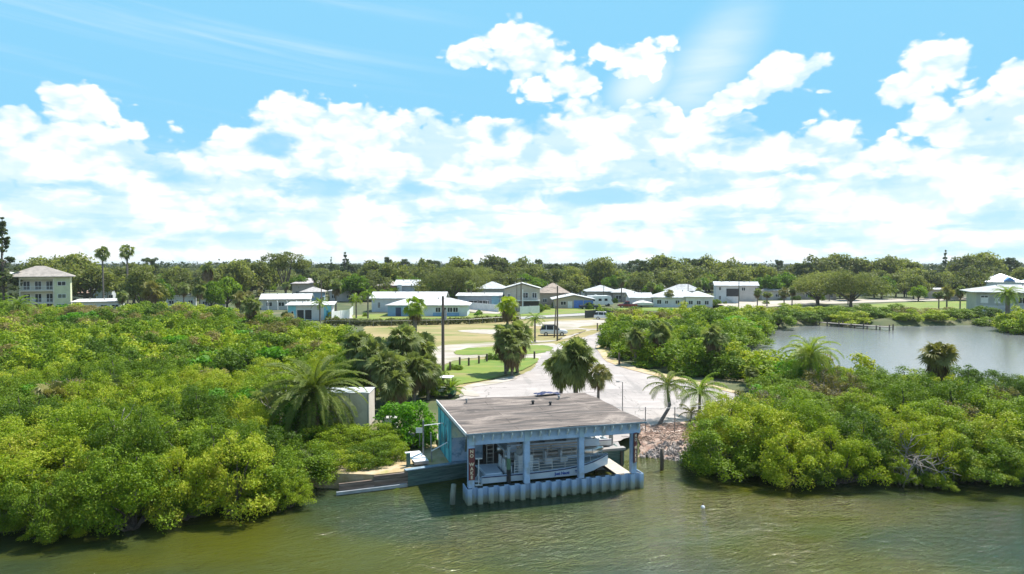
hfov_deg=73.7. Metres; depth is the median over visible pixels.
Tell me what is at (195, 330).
mangrove bush
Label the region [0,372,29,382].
mangrove bush
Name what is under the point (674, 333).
mangrove bush
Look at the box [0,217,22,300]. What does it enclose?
norfolk pine
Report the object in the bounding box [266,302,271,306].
window
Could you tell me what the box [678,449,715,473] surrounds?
mangrove bush
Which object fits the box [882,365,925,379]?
mangrove bush
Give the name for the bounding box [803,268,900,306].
oak tree
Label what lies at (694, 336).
sabal palm
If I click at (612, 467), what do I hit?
finger dock
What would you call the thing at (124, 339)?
mangrove bush
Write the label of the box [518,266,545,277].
oak tree
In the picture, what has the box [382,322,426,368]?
sabal palm
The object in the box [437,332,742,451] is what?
road
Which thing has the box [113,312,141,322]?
dry bush
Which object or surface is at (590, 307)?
garden shrub
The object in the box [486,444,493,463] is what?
ladder
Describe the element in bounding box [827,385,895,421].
mangrove bush
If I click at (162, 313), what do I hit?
dry bush
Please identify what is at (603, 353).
sandy shoulder
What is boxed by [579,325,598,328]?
tan verge
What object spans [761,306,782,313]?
dry bush
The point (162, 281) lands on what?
broadleaf tree
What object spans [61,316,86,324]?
buttonwood bush
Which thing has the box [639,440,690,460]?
rock riprap
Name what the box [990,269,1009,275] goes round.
oak tree
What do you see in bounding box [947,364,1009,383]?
buttonwood bush
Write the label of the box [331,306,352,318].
garden fence
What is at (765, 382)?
buttonwood bush
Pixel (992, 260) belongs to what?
oak tree
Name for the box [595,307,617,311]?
shrub
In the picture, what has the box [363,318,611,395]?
mown field
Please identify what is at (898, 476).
mangrove bush
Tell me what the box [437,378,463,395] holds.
palm
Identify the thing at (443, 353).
utility pole
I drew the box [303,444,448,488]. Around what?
yard ground
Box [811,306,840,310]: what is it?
mangrove bush
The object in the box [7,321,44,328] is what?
mangrove bush
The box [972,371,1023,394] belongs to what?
buttonwood bush
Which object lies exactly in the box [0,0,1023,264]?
sky
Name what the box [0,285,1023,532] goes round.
ground
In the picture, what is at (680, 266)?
oak tree
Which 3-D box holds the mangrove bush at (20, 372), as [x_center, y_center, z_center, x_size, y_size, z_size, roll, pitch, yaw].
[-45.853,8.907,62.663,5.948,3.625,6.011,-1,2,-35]
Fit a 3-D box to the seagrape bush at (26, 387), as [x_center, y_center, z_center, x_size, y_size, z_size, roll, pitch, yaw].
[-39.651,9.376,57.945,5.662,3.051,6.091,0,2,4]
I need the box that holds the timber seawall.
[336,460,466,495]
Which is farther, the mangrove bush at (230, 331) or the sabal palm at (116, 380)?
the mangrove bush at (230, 331)
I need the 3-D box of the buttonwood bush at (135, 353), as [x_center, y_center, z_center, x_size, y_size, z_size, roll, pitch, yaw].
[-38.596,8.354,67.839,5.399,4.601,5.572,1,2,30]
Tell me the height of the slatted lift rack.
2.720 m
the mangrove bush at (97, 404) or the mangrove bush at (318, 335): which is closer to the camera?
the mangrove bush at (97, 404)
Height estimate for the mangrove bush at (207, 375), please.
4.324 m
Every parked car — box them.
[540,325,567,335]
[579,302,598,308]
[594,311,607,318]
[617,301,636,307]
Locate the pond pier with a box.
[814,321,893,330]
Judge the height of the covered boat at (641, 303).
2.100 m
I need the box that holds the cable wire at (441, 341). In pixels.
[441,313,441,378]
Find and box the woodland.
[3,259,1023,274]
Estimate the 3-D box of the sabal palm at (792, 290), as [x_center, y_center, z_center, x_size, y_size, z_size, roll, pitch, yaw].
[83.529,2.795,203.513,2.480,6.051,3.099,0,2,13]
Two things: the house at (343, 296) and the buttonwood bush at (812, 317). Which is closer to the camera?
the buttonwood bush at (812, 317)
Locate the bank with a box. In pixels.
[638,421,708,457]
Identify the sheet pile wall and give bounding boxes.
[463,470,643,505]
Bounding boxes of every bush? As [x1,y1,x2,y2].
[0,307,21,317]
[0,317,26,328]
[0,320,42,332]
[0,322,36,341]
[0,330,29,342]
[0,332,32,354]
[0,334,43,360]
[0,341,43,356]
[0,343,59,373]
[0,345,48,365]
[0,365,45,384]
[0,368,45,395]
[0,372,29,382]
[0,383,22,400]
[0,390,40,405]
[0,391,67,433]
[0,394,73,438]
[0,395,36,404]
[0,404,64,448]
[0,423,61,468]
[0,423,82,482]
[0,435,114,503]
[0,445,33,467]
[0,452,47,516]
[0,469,92,542]
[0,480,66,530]
[1,414,29,435]
[3,499,79,532]
[5,308,49,317]
[5,314,34,325]
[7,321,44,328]
[11,311,32,320]
[11,378,70,397]
[12,366,43,374]
[16,518,88,544]
[17,327,65,335]
[18,325,63,340]
[19,315,71,328]
[20,331,70,348]
[20,367,67,384]
[23,321,70,341]
[23,383,88,396]
[24,314,58,324]
[26,397,118,466]
[27,303,58,310]
[27,311,63,321]
[31,339,76,362]
[31,343,99,372]
[32,337,71,351]
[32,405,134,484]
[33,401,119,439]
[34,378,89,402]
[35,357,86,380]
[41,307,59,316]
[47,359,107,389]
[49,446,145,525]
[53,304,77,316]
[53,340,75,354]
[53,345,97,361]
[54,302,95,317]
[57,311,89,322]
[57,362,87,379]
[57,371,121,403]
[58,304,92,316]
[58,384,126,419]
[59,321,84,330]
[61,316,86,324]
[63,349,118,372]
[65,318,121,336]
[65,442,183,538]
[67,335,113,355]
[68,319,112,331]
[68,332,93,345]
[75,317,111,327]
[75,337,118,362]
[76,305,107,315]
[77,323,112,331]
[78,310,98,321]
[80,324,101,339]
[80,355,154,388]
[81,404,177,456]
[81,407,179,479]
[83,303,108,309]
[84,306,125,324]
[84,351,134,374]
[87,335,121,358]
[88,325,140,337]
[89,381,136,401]
[90,385,159,418]
[96,332,135,346]
[98,347,152,372]
[99,339,165,358]
[102,306,139,321]
[105,305,128,309]
[108,336,150,351]
[110,401,175,464]
[111,308,154,324]
[111,359,184,389]
[112,316,143,333]
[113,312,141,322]
[115,303,143,315]
[115,353,171,376]
[115,370,164,403]
[117,344,157,356]
[117,386,188,416]
[120,482,174,515]
[121,394,185,427]
[121,415,222,476]
[122,320,155,332]
[127,369,186,396]
[130,300,151,306]
[131,330,161,337]
[132,331,167,352]
[134,321,187,336]
[136,350,171,365]
[137,446,239,526]
[138,322,191,344]
[141,342,176,353]
[142,301,185,316]
[147,355,205,382]
[148,310,172,317]
[149,310,182,328]
[151,313,190,335]
[152,384,209,409]
[153,301,194,310]
[156,334,188,351]
[156,365,203,382]
[157,401,229,442]
[162,304,190,313]
[162,342,214,363]
[162,343,197,359]
[165,303,209,318]
[165,337,197,356]
[166,384,240,429]
[171,310,187,317]
[172,318,204,336]
[174,414,246,461]
[174,485,203,507]
[175,354,232,376]
[176,363,235,388]
[176,490,219,518]
[177,398,220,418]
[180,429,279,525]
[182,377,224,395]
[183,310,213,320]
[183,310,217,324]
[184,415,262,489]
[185,322,204,336]
[186,329,223,349]
[190,327,227,349]
[196,304,227,313]
[197,350,227,369]
[198,335,244,351]
[198,347,264,381]
[198,349,218,356]
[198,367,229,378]
[199,342,271,370]
[200,324,221,330]
[200,380,235,403]
[201,370,258,393]
[202,323,252,336]
[202,392,259,420]
[204,306,238,318]
[205,325,245,346]
[206,313,240,326]
[207,387,256,416]
[207,482,243,509]
[215,341,277,360]
[215,397,278,436]
[216,311,241,323]
[218,375,264,391]
[219,341,265,351]
[221,329,254,339]
[223,331,272,348]
[223,379,264,417]
[223,441,310,511]
[227,424,310,465]
[233,323,264,338]
[233,365,294,391]
[234,311,261,318]
[236,357,288,389]
[237,313,284,325]
[237,486,281,507]
[239,330,298,348]
[242,310,272,323]
[242,319,268,330]
[245,329,305,347]
[247,378,305,420]
[249,324,290,334]
[255,346,292,371]
[256,319,285,331]
[256,356,295,374]
[263,438,343,486]
[264,468,316,510]
[266,335,312,349]
[267,396,335,440]
[270,312,297,324]
[272,342,320,363]
[278,317,301,324]
[280,354,320,371]
[281,325,317,340]
[283,317,311,328]
[283,342,309,356]
[288,423,372,452]
[292,360,337,386]
[294,320,335,334]
[295,319,320,338]
[299,334,341,349]
[299,344,342,365]
[306,338,339,351]
[307,341,352,355]
[307,347,351,385]
[311,344,341,351]
[313,325,342,342]
[318,323,355,337]
[319,449,388,483]
[325,354,369,386]
[327,349,367,383]
[332,323,356,343]
[334,440,407,470]
[340,422,403,451]
[347,369,380,395]
[360,434,409,465]
[373,400,437,447]
[595,319,632,341]
[595,321,633,348]
[597,312,632,331]
[607,336,653,360]
[611,308,642,316]
[612,316,649,328]
[613,309,659,325]
[617,307,646,315]
[631,340,682,368]
[643,331,684,346]
[646,335,696,359]
[648,315,679,323]
[649,319,682,335]
[652,337,715,377]
[654,308,674,317]
[655,310,685,320]
[666,318,694,327]
[670,300,695,313]
[670,324,691,338]
[671,318,709,329]
[674,308,695,317]
[678,413,779,482]
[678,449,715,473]
[679,305,712,319]
[679,325,705,340]
[682,392,766,448]
[684,311,708,324]
[685,337,738,354]
[689,341,723,366]
[692,305,732,315]
[693,311,730,317]
[695,326,739,341]
[696,307,724,324]
[698,350,746,380]
[699,392,762,427]
[705,319,748,344]
[712,396,812,464]
[714,306,740,315]
[714,309,742,318]
[720,324,748,346]
[721,315,762,328]
[721,331,751,352]
[723,339,755,370]
[725,305,737,312]
[728,384,775,416]
[728,454,769,476]
[729,382,821,409]
[729,393,797,439]
[730,317,762,331]
[733,322,767,346]
[734,319,774,345]
[734,349,792,382]
[736,369,810,398]
[739,304,772,316]
[741,315,772,337]
[745,310,776,328]
[746,314,777,336]
[748,352,819,379]
[749,383,787,400]
[749,426,840,489]
[752,446,794,467]
[757,392,784,426]
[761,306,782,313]
[762,397,846,438]
[767,359,832,385]
[768,303,790,310]
[770,306,796,326]
[772,309,806,319]
[775,393,841,452]
[776,455,831,479]
[781,303,809,310]
[784,381,835,401]
[791,305,822,315]
[791,390,856,421]
[791,460,845,485]
[794,311,821,322]
[794,424,893,488]
[797,349,838,378]
[800,366,839,393]
[810,307,837,319]
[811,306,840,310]
[818,368,851,388]
[818,409,899,468]
[819,364,889,393]
[819,367,867,404]
[821,404,883,441]
[825,311,873,323]
[826,306,855,317]
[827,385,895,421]
[827,390,884,412]
[831,351,880,379]
[835,460,871,476]
[843,373,906,406]
[846,303,883,310]
[849,307,882,318]
[858,403,942,457]
[859,365,898,389]
[859,402,915,429]
[861,372,919,393]
[869,306,898,317]
[870,452,921,484]
[871,380,948,425]
[874,385,914,408]
[879,303,904,312]
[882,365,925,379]
[885,396,977,449]
[885,455,940,483]
[887,308,923,321]
[888,307,922,316]
[893,413,977,486]
[896,368,928,393]
[907,371,997,405]
[908,377,966,393]
[912,473,959,491]
[913,369,962,396]
[917,307,938,313]
[917,378,1013,426]
[921,309,956,320]
[927,399,1000,435]
[931,409,1023,457]
[932,422,1023,486]
[940,307,979,318]
[943,471,973,481]
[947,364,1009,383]
[950,383,1023,433]
[964,456,1022,486]
[966,305,1003,317]
[972,316,1000,325]
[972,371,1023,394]
[986,384,1021,410]
[986,390,1023,408]
[990,313,1019,331]
[990,429,1023,455]
[993,304,1023,318]
[993,310,1020,328]
[994,375,1023,401]
[997,374,1023,383]
[998,312,1023,334]
[1003,456,1023,480]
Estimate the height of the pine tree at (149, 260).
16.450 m
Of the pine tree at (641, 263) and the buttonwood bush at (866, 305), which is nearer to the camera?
the buttonwood bush at (866, 305)
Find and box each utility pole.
[442,296,444,379]
[517,277,524,305]
[554,306,555,337]
[556,286,557,340]
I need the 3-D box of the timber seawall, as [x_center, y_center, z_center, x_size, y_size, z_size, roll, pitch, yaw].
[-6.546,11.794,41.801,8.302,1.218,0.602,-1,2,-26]
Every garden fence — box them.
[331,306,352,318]
[470,302,498,311]
[520,306,539,313]
[585,309,618,317]
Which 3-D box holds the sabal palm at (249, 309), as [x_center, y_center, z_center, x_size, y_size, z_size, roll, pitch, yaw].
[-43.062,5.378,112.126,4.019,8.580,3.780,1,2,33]
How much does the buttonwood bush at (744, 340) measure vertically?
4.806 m
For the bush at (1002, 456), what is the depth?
41.34 m
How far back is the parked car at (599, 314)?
152.10 m
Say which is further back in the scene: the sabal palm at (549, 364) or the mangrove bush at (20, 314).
the mangrove bush at (20, 314)
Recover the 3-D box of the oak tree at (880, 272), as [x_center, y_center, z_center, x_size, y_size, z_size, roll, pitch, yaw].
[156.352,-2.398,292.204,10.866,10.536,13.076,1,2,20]
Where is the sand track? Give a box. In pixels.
[432,321,589,349]
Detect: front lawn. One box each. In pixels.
[352,313,523,320]
[519,307,601,315]
[617,305,723,310]
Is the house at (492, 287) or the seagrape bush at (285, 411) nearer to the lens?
the seagrape bush at (285, 411)
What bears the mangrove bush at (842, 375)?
on the ground at (432, 405)
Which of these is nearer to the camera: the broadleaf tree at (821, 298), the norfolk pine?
the norfolk pine
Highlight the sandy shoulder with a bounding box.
[596,345,751,395]
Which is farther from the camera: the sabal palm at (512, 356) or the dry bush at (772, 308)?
the dry bush at (772, 308)
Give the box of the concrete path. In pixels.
[498,313,584,319]
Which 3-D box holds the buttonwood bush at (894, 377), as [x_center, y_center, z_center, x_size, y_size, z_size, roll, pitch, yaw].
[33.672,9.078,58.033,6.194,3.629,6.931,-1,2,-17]
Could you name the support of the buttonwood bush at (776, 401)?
on the ground at (432, 405)
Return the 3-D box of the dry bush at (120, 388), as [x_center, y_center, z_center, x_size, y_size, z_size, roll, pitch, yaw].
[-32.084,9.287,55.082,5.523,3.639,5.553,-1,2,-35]
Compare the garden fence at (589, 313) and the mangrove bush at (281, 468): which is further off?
the garden fence at (589, 313)
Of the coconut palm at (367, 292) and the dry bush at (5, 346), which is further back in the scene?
the coconut palm at (367, 292)
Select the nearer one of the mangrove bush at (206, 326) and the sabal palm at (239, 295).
the mangrove bush at (206, 326)
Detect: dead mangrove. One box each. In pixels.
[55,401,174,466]
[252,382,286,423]
[872,426,953,487]
[886,439,960,486]
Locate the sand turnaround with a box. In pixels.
[431,343,555,365]
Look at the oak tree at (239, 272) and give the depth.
236.26 m
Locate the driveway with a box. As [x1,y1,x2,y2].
[470,309,501,313]
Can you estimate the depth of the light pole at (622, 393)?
56.22 m
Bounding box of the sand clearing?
[458,329,495,333]
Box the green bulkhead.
[594,443,625,471]
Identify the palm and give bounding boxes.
[0,295,39,314]
[30,381,75,408]
[93,246,110,298]
[94,373,135,401]
[116,290,128,304]
[118,244,134,303]
[140,280,164,304]
[177,281,189,301]
[192,284,206,303]
[200,261,215,283]
[230,290,247,312]
[239,294,263,319]
[245,290,252,301]
[247,348,376,445]
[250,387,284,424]
[254,282,263,290]
[256,289,262,300]
[282,281,290,292]
[310,272,319,283]
[311,297,329,322]
[329,278,341,310]
[340,330,371,386]
[348,293,363,317]
[348,336,392,404]
[359,286,377,317]
[363,346,410,410]
[377,369,414,409]
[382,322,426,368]
[403,296,427,330]
[403,351,433,403]
[412,331,440,393]
[420,353,442,399]
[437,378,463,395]
[464,280,475,292]
[491,322,521,373]
[493,296,519,370]
[498,334,525,375]
[511,320,534,372]
[524,312,544,341]
[540,347,567,392]
[552,336,598,392]
[586,363,613,398]
[616,275,627,302]
[624,326,646,363]
[643,370,691,425]
[645,280,656,292]
[647,320,673,365]
[664,290,673,298]
[669,372,728,412]
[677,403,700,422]
[684,332,701,340]
[694,278,702,288]
[700,323,730,374]
[708,281,713,294]
[744,364,760,383]
[754,288,761,306]
[761,291,772,305]
[775,335,844,383]
[778,287,789,302]
[789,286,795,304]
[915,341,961,380]
[932,291,945,309]
[940,286,955,306]
[955,285,965,308]
[992,285,1023,313]
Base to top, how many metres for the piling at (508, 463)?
4.000 m
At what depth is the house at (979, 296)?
168.10 m
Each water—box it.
[0,456,1023,573]
[726,325,1023,382]
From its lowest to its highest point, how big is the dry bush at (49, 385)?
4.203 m
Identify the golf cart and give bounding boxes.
[430,375,456,397]
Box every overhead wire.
[337,278,515,282]
[454,290,548,299]
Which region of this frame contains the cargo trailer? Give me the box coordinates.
[319,387,374,429]
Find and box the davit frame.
[422,420,447,461]
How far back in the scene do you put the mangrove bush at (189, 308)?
128.44 m
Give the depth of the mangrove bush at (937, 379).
54.22 m
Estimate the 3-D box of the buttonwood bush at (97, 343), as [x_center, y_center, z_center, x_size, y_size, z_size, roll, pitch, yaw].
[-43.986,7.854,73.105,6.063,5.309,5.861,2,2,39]
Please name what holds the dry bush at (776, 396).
on the ground at (432, 405)
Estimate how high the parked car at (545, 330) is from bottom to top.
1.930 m
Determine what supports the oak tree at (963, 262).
on the ground at (432, 405)
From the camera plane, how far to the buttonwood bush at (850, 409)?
47.99 m
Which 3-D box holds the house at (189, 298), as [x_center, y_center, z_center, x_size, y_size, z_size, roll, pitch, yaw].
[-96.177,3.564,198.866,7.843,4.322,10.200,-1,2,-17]
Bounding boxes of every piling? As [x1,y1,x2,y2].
[450,484,455,504]
[506,446,510,483]
[660,448,663,470]
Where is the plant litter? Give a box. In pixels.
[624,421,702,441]
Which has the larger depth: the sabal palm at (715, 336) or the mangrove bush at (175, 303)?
the mangrove bush at (175, 303)
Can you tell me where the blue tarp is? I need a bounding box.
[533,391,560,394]
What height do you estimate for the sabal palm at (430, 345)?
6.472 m
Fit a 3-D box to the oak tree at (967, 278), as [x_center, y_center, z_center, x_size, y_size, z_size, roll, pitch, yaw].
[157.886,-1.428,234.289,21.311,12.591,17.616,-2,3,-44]
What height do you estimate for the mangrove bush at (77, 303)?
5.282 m
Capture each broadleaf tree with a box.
[0,293,7,301]
[153,277,174,301]
[202,281,226,306]
[216,276,242,307]
[261,283,276,293]
[289,275,307,289]
[340,273,369,295]
[386,287,398,291]
[392,276,412,280]
[425,273,447,291]
[446,285,466,298]
[518,273,536,282]
[531,278,549,287]
[587,280,601,287]
[601,275,626,289]
[608,272,630,288]
[641,283,663,294]
[692,277,713,292]
[702,273,718,292]
[752,274,785,288]
[773,272,798,287]
[808,293,825,300]
[870,275,897,298]
[907,285,928,300]
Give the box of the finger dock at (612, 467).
[601,458,629,473]
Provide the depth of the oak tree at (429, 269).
276.23 m
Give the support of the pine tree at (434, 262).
on the ground at (432, 405)
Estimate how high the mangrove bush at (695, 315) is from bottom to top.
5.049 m
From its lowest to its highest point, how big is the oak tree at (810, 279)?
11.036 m
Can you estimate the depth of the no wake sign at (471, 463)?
38.44 m
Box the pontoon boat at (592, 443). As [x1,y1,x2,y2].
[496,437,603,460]
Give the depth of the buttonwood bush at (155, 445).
37.43 m
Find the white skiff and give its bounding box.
[590,435,614,445]
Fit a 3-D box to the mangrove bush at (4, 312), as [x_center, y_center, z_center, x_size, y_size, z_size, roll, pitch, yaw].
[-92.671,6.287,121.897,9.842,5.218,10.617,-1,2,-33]
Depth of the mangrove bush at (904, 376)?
61.05 m
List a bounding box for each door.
[23,281,29,289]
[23,294,30,302]
[35,281,41,289]
[35,294,41,301]
[46,281,52,289]
[46,293,52,301]
[396,308,400,315]
[574,300,582,307]
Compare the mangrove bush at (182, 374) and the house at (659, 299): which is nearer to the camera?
the mangrove bush at (182, 374)
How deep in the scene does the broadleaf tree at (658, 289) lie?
234.26 m
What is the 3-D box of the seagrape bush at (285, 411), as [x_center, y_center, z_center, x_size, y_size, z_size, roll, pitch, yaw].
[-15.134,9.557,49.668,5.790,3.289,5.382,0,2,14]
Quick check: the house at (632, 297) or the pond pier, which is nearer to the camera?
the pond pier
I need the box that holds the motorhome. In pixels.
[587,295,612,305]
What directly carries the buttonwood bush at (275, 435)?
on the ground at (432, 405)
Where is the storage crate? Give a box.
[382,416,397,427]
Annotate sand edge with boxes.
[461,376,517,395]
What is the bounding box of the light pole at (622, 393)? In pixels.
[616,381,622,410]
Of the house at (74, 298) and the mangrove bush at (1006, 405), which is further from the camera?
the house at (74, 298)
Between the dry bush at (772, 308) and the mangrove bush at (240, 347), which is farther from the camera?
the dry bush at (772, 308)
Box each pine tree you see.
[0,262,13,271]
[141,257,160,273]
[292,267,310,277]
[315,263,325,269]
[329,264,339,271]
[346,264,357,273]
[384,257,391,263]
[398,259,409,269]
[427,260,440,268]
[534,259,542,266]
[546,263,562,270]
[626,259,649,291]
[690,258,708,272]
[775,259,783,272]
[793,262,814,277]
[1003,257,1023,272]
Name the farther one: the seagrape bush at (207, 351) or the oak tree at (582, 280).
the oak tree at (582, 280)
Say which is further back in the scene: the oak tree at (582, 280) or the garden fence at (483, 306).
the oak tree at (582, 280)
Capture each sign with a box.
[416,428,421,445]
[468,448,474,480]
[633,432,637,462]
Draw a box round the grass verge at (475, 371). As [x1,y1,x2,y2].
[440,358,537,383]
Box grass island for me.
[454,345,552,354]
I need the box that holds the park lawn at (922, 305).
[851,301,969,317]
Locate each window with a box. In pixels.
[57,281,65,285]
[58,294,65,297]
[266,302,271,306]
[435,307,440,311]
[447,307,452,311]
[477,300,487,303]
[1018,297,1023,303]
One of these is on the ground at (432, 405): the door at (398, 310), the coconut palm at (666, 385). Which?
the coconut palm at (666, 385)
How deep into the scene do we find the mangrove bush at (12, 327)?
92.43 m
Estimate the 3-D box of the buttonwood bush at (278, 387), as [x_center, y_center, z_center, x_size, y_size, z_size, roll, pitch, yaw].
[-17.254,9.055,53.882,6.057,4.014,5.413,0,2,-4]
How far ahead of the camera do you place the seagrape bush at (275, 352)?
73.21 m
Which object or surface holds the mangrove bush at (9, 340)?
on the ground at (432, 405)
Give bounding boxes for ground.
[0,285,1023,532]
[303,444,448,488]
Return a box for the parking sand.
[537,319,605,329]
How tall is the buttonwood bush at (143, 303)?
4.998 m
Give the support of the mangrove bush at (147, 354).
on the ground at (432, 405)
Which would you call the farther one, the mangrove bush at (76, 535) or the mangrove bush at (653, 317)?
the mangrove bush at (653, 317)
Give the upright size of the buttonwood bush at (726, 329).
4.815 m
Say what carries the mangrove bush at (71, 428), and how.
on the ground at (432, 405)
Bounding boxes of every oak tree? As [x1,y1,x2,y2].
[6,255,63,283]
[49,252,99,279]
[56,261,124,298]
[111,262,160,302]
[112,264,171,305]
[154,267,167,275]
[159,265,191,283]
[167,270,206,300]
[191,271,201,276]
[194,268,215,281]
[212,259,256,289]
[242,260,282,294]
[259,251,312,293]
[300,268,321,278]
[305,268,323,276]
[313,270,354,291]
[318,267,328,274]
[356,259,385,276]
[359,270,393,293]
[374,261,413,279]
[404,258,437,283]
[411,264,485,297]
[412,285,435,291]
[443,256,475,270]
[460,266,505,292]
[463,266,495,287]
[473,254,514,275]
[492,270,520,285]
[509,256,545,273]
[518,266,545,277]
[537,268,568,284]
[555,280,580,293]
[562,265,591,281]
[566,273,589,293]
[580,256,627,287]
[627,270,658,292]
[634,253,677,281]
[652,258,714,281]
[655,270,689,287]
[657,268,692,283]
[670,264,698,283]
[687,276,712,284]
[688,253,730,290]
[712,257,751,280]
[718,267,755,281]
[747,264,777,284]
[783,254,834,277]
[789,270,849,304]
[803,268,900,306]
[818,253,853,275]
[845,257,889,275]
[868,254,909,273]
[868,269,888,292]
[886,272,910,296]
[893,275,909,296]
[896,273,933,298]
[899,258,925,271]
[904,267,927,276]
[920,270,946,287]
[937,271,956,287]
[944,250,1012,276]
[944,255,999,274]
[944,265,993,292]
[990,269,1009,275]
[1009,266,1023,279]
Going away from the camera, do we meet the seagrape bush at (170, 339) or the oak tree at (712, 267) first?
the seagrape bush at (170, 339)
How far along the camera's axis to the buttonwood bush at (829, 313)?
155.72 m
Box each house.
[7,266,75,308]
[69,297,124,308]
[72,290,88,303]
[91,290,115,298]
[166,294,196,305]
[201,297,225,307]
[259,293,313,309]
[285,300,336,319]
[290,278,317,292]
[300,286,326,300]
[328,289,350,300]
[369,291,448,311]
[375,281,395,290]
[385,297,471,315]
[394,279,420,291]
[455,291,502,304]
[477,281,504,301]
[502,282,541,310]
[540,283,569,305]
[550,293,595,307]
[583,285,614,296]
[610,288,637,301]
[623,292,652,303]
[651,290,691,306]
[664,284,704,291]
[684,291,713,307]
[712,281,741,302]
[739,281,759,300]
[759,288,789,299]
[795,289,835,299]
[924,287,957,298]
[960,284,1023,312]
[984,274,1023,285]
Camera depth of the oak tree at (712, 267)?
304.96 m
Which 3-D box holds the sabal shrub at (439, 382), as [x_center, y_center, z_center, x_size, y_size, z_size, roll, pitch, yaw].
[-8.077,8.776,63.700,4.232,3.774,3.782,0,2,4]
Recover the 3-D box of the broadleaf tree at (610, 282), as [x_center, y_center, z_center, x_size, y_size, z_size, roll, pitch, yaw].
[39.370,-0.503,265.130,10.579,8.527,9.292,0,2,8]
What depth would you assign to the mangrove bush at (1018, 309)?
145.20 m
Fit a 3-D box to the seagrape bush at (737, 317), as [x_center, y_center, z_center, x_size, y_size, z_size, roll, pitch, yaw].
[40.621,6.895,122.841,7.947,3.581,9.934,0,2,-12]
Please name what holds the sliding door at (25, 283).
in the apartment house at (48, 286)
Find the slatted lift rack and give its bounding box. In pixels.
[516,441,584,474]
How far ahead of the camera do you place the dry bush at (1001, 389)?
50.25 m
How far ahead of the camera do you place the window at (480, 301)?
188.98 m
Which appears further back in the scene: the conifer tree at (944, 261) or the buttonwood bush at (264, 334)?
the conifer tree at (944, 261)
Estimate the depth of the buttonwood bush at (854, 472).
42.05 m
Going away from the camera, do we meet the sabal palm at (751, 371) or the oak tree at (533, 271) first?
the sabal palm at (751, 371)
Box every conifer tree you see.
[339,252,351,273]
[939,250,947,274]
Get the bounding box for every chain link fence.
[326,317,498,326]
[616,405,705,431]
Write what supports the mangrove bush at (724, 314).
on the ground at (432, 405)
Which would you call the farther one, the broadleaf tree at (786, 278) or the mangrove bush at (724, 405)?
the broadleaf tree at (786, 278)
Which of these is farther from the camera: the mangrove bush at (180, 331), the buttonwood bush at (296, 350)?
the mangrove bush at (180, 331)
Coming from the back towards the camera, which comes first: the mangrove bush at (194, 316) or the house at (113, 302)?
the house at (113, 302)
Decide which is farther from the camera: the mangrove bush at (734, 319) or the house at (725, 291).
the house at (725, 291)
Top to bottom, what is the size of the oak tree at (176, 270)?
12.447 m
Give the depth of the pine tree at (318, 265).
439.56 m
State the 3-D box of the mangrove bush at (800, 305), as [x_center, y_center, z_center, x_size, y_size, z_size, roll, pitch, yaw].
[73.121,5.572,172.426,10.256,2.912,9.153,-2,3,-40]
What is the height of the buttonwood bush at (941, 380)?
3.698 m
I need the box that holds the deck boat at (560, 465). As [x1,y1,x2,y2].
[465,444,607,485]
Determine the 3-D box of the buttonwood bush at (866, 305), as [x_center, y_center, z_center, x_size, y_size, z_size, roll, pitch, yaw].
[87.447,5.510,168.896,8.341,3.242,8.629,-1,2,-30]
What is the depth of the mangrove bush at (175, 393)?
47.84 m
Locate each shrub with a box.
[416,363,449,398]
[446,364,463,369]
[485,353,499,359]
[538,304,544,311]
[584,302,592,308]
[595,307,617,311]
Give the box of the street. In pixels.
[711,297,965,308]
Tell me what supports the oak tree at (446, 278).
on the ground at (432, 405)
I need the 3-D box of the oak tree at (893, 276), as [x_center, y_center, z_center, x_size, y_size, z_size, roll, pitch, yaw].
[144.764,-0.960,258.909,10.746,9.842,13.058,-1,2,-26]
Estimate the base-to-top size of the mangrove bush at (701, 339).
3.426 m
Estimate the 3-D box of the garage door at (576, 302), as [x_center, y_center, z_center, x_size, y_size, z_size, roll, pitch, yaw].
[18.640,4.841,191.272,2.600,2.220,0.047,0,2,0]
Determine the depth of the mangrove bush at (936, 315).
152.31 m
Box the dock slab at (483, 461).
[435,434,619,470]
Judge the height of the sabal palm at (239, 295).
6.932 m
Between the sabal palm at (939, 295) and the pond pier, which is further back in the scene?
the sabal palm at (939, 295)
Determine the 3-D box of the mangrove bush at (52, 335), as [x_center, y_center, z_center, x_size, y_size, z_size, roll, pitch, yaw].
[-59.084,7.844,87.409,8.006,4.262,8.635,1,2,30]
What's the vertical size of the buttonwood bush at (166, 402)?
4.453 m
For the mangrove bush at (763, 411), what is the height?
4.538 m
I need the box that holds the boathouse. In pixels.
[436,393,646,488]
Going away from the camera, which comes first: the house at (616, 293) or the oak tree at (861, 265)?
the house at (616, 293)
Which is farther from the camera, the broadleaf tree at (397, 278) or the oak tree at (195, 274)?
the oak tree at (195, 274)
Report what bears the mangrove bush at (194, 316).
on the ground at (432, 405)
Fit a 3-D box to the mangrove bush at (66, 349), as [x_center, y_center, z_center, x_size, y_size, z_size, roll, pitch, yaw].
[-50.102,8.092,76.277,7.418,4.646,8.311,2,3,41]
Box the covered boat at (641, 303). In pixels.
[632,300,653,307]
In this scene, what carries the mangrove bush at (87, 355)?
on the ground at (432, 405)
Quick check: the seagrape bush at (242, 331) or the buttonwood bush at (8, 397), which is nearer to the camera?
the buttonwood bush at (8, 397)
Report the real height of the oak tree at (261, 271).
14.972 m
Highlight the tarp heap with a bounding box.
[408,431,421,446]
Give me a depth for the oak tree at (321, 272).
324.01 m
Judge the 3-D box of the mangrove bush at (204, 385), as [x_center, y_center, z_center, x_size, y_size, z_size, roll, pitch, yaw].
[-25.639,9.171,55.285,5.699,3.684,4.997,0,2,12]
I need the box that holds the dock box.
[405,451,428,466]
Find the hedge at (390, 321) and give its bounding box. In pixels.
[322,314,520,325]

